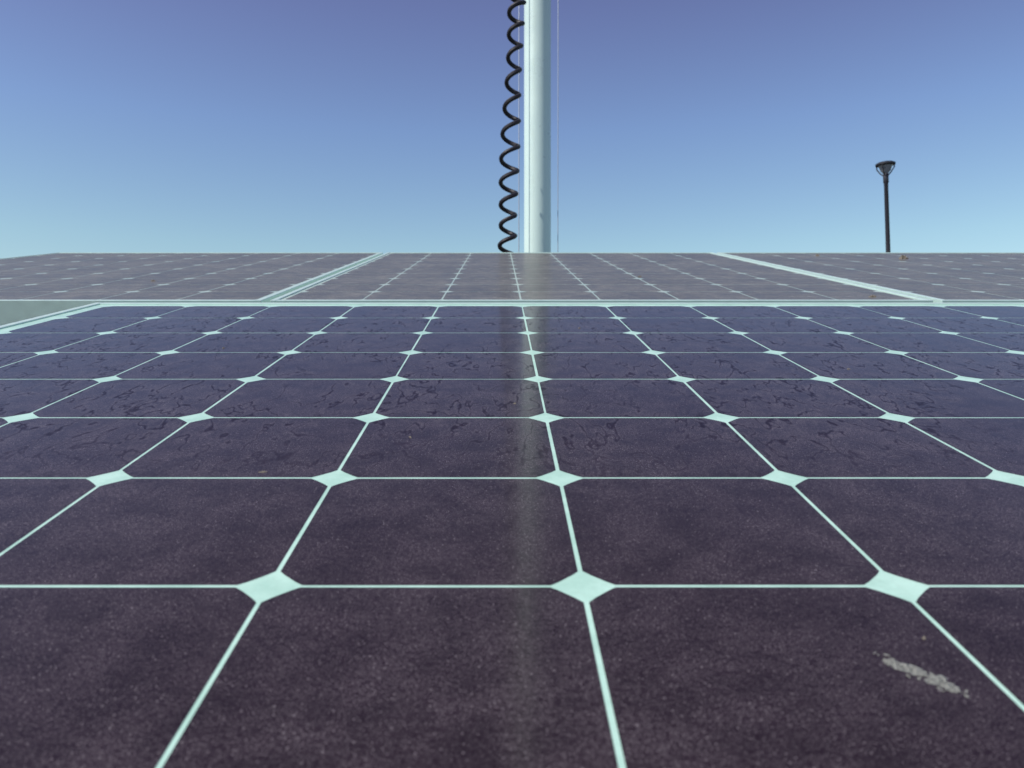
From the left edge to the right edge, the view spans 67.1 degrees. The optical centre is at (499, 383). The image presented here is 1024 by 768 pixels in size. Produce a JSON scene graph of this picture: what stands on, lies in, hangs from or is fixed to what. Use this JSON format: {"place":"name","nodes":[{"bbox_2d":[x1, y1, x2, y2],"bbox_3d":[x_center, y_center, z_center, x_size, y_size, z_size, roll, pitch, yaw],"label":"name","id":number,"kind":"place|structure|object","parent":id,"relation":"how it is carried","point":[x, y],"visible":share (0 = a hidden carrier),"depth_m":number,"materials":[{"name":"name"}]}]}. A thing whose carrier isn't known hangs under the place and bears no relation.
{"place":"outdoors","nodes":[
{"label":"outdoors","id":0,"kind":"place"},
{"bbox_2d":[0,0,1023,257],"label":"sky","id":1,"kind":"structure","parent":0,"point":[714,126],"materials":[{"name":"blue"}]},
{"label":"ground","id":2,"kind":"structure","parent":0,"visible":0},
{"bbox_2d":[524,0,550,251],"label":"telescopic mast","id":3,"kind":"object","parent":2,"relation":"on","point":[537,127],"visible":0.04,"depth_m":2.95,"materials":[{"name":"metal"}]},
{"bbox_2d":[497,0,525,251],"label":"coiled cable","id":4,"kind":"object","parent":3,"relation":"attached to","point":[516,120],"visible":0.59,"depth_m":2.83,"materials":[{"name":"black rubber"}]},
{"bbox_2d":[518,0,558,251],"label":"halyard wire","id":5,"kind":"object","parent":3,"relation":"attached to","point":[518,168],"visible":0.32,"depth_m":2.94,"materials":[{"name":"metal"}]},
{"bbox_2d":[875,161,895,251],"bbox_3d":[9.087,-1.913,18.000,0.430,6.524,0.430,-2,0,0],"label":"street lamp","id":6,"kind":"object","parent":2,"relation":"on","point":[884,167],"visible":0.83,"depth_m":17.96,"materials":[{"name":"metal"}]},
{"bbox_3d":[0.162,0.513,1.334,3.250,1.671,2.210,0,0,0],"label":"mounting rack","id":7,"kind":"object","parent":2,"relation":"on","visible":0},
{"bbox_2d":[0,252,382,325],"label":"solar panel","id":8,"kind":"object","parent":7,"relation":"on","point":[32,286],"visible":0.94,"depth_m":1.64,"materials":[{"name":"black glass"}]},
{"bbox_2d":[0,303,1023,767],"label":"solar panel","id":9,"kind":"object","parent":7,"relation":"on","point":[686,535],"visible":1,"depth_m":0.36,"materials":[{"name":"black glass"}]},
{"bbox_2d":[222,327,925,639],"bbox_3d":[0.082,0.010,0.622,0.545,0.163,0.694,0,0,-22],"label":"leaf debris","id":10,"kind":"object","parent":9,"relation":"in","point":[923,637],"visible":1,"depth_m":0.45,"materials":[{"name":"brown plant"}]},
{"bbox_2d":[873,652,968,696],"bbox_3d":[0.139,0.096,0.256,0.009,0.006,0.030,0,0,-45],"label":"bird dropping","id":11,"kind":"object","parent":9,"relation":"in","point":[936,680],"visible":1,"depth_m":0.26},
{"bbox_2d":[270,252,932,302],"bbox_3d":[0.162,-0.260,1.870,1.054,0.043,1.310,0,13,0],"label":"solar panel","id":12,"kind":"object","parent":7,"relation":"on","point":[532,277],"visible":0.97,"depth_m":1.55,"materials":[{"name":"black glass"}]},
{"bbox_2d":[151,254,907,296],"bbox_3d":[0.365,-0.271,1.618,1.983,0.256,0.826,0,0,-26],"label":"leaf debris","id":13,"kind":"object","parent":12,"relation":"in","point":[902,257],"visible":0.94,"depth_m":2.22,"materials":[{"name":"brown plant"}]},
{"bbox_2d":[717,252,1023,302],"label":"solar panel","id":14,"kind":"object","parent":7,"relation":"on","point":[966,277],"visible":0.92,"depth_m":1.82,"materials":[{"name":"purple glass"}]}
]}

